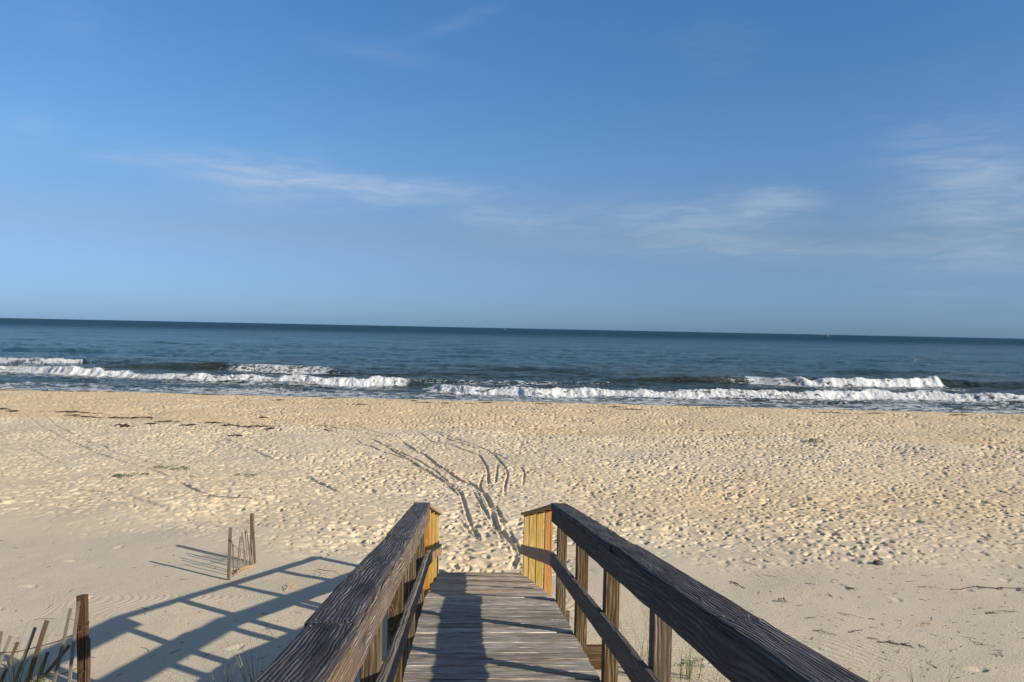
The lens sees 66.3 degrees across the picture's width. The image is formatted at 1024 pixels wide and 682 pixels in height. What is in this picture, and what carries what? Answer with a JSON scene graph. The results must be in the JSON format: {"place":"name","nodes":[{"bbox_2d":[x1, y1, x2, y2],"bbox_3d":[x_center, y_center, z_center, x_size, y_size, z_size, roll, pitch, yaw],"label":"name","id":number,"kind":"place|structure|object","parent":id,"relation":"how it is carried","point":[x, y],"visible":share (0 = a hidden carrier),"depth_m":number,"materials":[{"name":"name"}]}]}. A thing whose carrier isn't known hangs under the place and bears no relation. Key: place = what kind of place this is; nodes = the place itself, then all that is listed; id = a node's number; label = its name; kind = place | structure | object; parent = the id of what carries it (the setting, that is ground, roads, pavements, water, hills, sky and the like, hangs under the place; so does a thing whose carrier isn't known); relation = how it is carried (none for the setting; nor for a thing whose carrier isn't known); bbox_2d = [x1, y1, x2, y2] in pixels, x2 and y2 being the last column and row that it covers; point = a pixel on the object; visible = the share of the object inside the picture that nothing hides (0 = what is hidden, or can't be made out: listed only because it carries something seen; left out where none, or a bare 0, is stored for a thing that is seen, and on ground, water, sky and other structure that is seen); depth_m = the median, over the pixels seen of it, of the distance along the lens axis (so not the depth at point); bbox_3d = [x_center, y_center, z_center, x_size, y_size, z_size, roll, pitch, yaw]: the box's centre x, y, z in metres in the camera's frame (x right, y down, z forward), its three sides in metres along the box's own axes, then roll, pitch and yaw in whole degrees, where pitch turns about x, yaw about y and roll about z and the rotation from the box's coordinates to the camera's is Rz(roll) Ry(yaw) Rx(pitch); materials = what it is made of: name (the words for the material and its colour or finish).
{"place":"outdoors","nodes":[
{"label":"outdoors","id":0,"kind":"place"},
{"bbox_2d":[0,621,59,681],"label":"dune grass","id":1,"kind":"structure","parent":0,"point":[13,672],"depth_m":7.84,"materials":[{"name":"green plant"}]},
{"bbox_2d":[10,626,78,681],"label":"dune grass","id":2,"kind":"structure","parent":0,"point":[39,676],"depth_m":7.78,"materials":[{"name":"green plant"}]},
{"bbox_2d":[205,646,254,681],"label":"dune grass","id":3,"kind":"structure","parent":0,"point":[233,669],"depth_m":7.71,"materials":[{"name":"green plant"}]},
{"bbox_2d":[211,628,266,681],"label":"dune grass","id":4,"kind":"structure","parent":0,"point":[247,663],"depth_m":7.91,"materials":[{"name":"green plant"}]},
{"bbox_2d":[0,389,1023,681],"bbox_3d":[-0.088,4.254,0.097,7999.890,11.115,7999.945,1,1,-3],"label":"sand ground","id":5,"kind":"structure","parent":0,"point":[724,495],"depth_m":16.45,"materials":[{"name":"beige sand"}]},
{"bbox_2d":[0,594,90,681],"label":"sand fence","id":6,"kind":"object","parent":5,"relation":"on","point":[81,631],"visible":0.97,"depth_m":7.87,"materials":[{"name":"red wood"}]},
{"bbox_2d":[39,410,102,413],"bbox_3d":[-20.124,3.252,35.841,2.906,0.117,0.484,1,1,-3],"label":"seaweed clump","id":7,"kind":"object","parent":5,"relation":"on","point":[69,411],"visible":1,"depth_m":35.84,"materials":[{"name":"brown plant"}]},
{"bbox_2d":[113,473,132,476],"bbox_3d":[-9.691,3.345,19.521,0.508,0.118,0.362,1,1,-3],"label":"beach plant","id":8,"kind":"object","parent":5,"relation":"on","point":[117,474],"visible":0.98,"depth_m":19.51,"materials":[{"name":"green plant"}]},
{"bbox_2d":[122,416,151,418],"bbox_3d":[-16.314,3.356,34.323,1.950,0.082,0.908,1,1,-3],"label":"seaweed clump","id":9,"kind":"object","parent":5,"relation":"on","point":[138,417],"visible":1,"depth_m":34.33,"materials":[{"name":"brown plant"}]},
{"bbox_2d":[154,420,179,421],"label":"seaweed clump","id":10,"kind":"object","parent":5,"relation":"on","point":[167,421],"visible":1,"depth_m":32.27,"materials":[{"name":"brown plant"}]},
{"bbox_2d":[153,464,189,469],"bbox_3d":[-9.186,3.420,21.260,0.991,0.159,0.547,1,1,-3],"label":"beach plant","id":11,"kind":"object","parent":5,"relation":"on","point":[183,467],"visible":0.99,"depth_m":21.22,"materials":[{"name":"green plant"}]},
{"bbox_2d":[227,513,255,580],"bbox_3d":[-4.113,3.302,12.053,0.168,1.140,1.139,1,1,-1],"label":"sand fence","id":12,"kind":"object","parent":5,"relation":"on","point":[252,552],"visible":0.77,"depth_m":12.11,"materials":[{"name":"brown wood"}]},
{"bbox_2d":[234,562,255,574],"bbox_3d":[-4.115,3.517,12.044,0.041,0.117,0.510,1,1,20],"label":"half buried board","id":13,"kind":"object","parent":5,"relation":"on","point":[253,564],"visible":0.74,"depth_m":12.13,"materials":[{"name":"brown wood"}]},
{"bbox_2d":[237,425,267,426],"bbox_3d":[-10.230,3.401,31.362,1.539,0.084,0.392,1,1,-3],"label":"seaweed clump","id":14,"kind":"object","parent":5,"relation":"on","point":[253,425],"visible":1,"depth_m":31.28,"materials":[{"name":"brown plant"}]},
{"bbox_2d":[253,502,871,681],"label":"boardwalk","id":15,"kind":"structure","parent":5,"relation":"on","point":[478,627],"depth_m":4.79,"materials":[{"name":"brown wood"}]},
{"bbox_2d":[680,657,704,668],"bbox_3d":[2.030,3.619,8.775,0.347,0.094,0.242,1,1,-24],"label":"beach plant","id":16,"kind":"object","parent":5,"relation":"on","point":[694,662],"visible":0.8,"depth_m":8.79,"materials":[{"name":"green plant"}]},
{"bbox_2d":[806,438,823,442],"bbox_3d":[11.593,3.796,30.070,0.722,0.190,0.655,2,1,31],"label":"beach plant","id":17,"kind":"object","parent":5,"relation":"on","point":[811,439],"visible":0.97,"depth_m":30.05,"materials":[{"name":"green plant"}]},
{"bbox_2d":[873,560,883,564],"bbox_3d":[6.072,3.683,12.985,0.173,0.106,0.134,1,1,-3],"label":"stone","id":18,"kind":"object","parent":5,"relation":"on","point":[877,562],"visible":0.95,"depth_m":12.94,"materials":[{"name":"grey stone"}]},
{"bbox_2d":[877,640,913,647],"bbox_3d":[4.661,3.679,9.543,0.416,0.029,0.179,1,1,13],"label":"twig","id":19,"kind":"object","parent":5,"relation":"on","point":[888,641],"visible":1,"depth_m":9.54,"materials":[{"name":"brown wood"}]},
{"bbox_2d":[951,585,1023,589],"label":"twig","id":20,"kind":"object","parent":5,"relation":"on","point":[1001,587],"visible":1,"depth_m":11.84,"materials":[{"name":"brown wood"}]},
{"bbox_2d":[0,318,1023,413],"bbox_3d":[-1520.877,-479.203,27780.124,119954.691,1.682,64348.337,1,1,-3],"label":"sea water","id":21,"kind":"structure","parent":0,"point":[857,372],"depth_m":123.00,"materials":[{"name":"blue liquid"}]},
{"bbox_2d":[0,0,1023,338],"label":"sky","id":22,"kind":"structure","parent":0,"point":[821,167],"materials":[{"name":"blue"}]},
{"bbox_2d":[1,533,1023,681],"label":"plant litter","id":23,"kind":"object","parent":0,"point":[697,674],"visible":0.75,"depth_m":9.87,"materials":[{"name":"plant"}]},
{"bbox_2d":[619,596,648,665],"bbox_3d":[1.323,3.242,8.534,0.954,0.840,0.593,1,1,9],"label":"dune grass","id":24,"kind":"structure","parent":0,"point":[635,639],"depth_m":8.53,"materials":[{"name":"green plant"}]},
{"bbox_2d":[674,638,713,681],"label":"dune grass","id":25,"kind":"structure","parent":0,"point":[688,673],"depth_m":8.43,"materials":[{"name":"green plant"}]},
{"bbox_2d":[868,643,896,680],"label":"dune grass","id":26,"kind":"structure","parent":0,"point":[872,664],"depth_m":8.33,"materials":[{"name":"green plant"}]}
]}

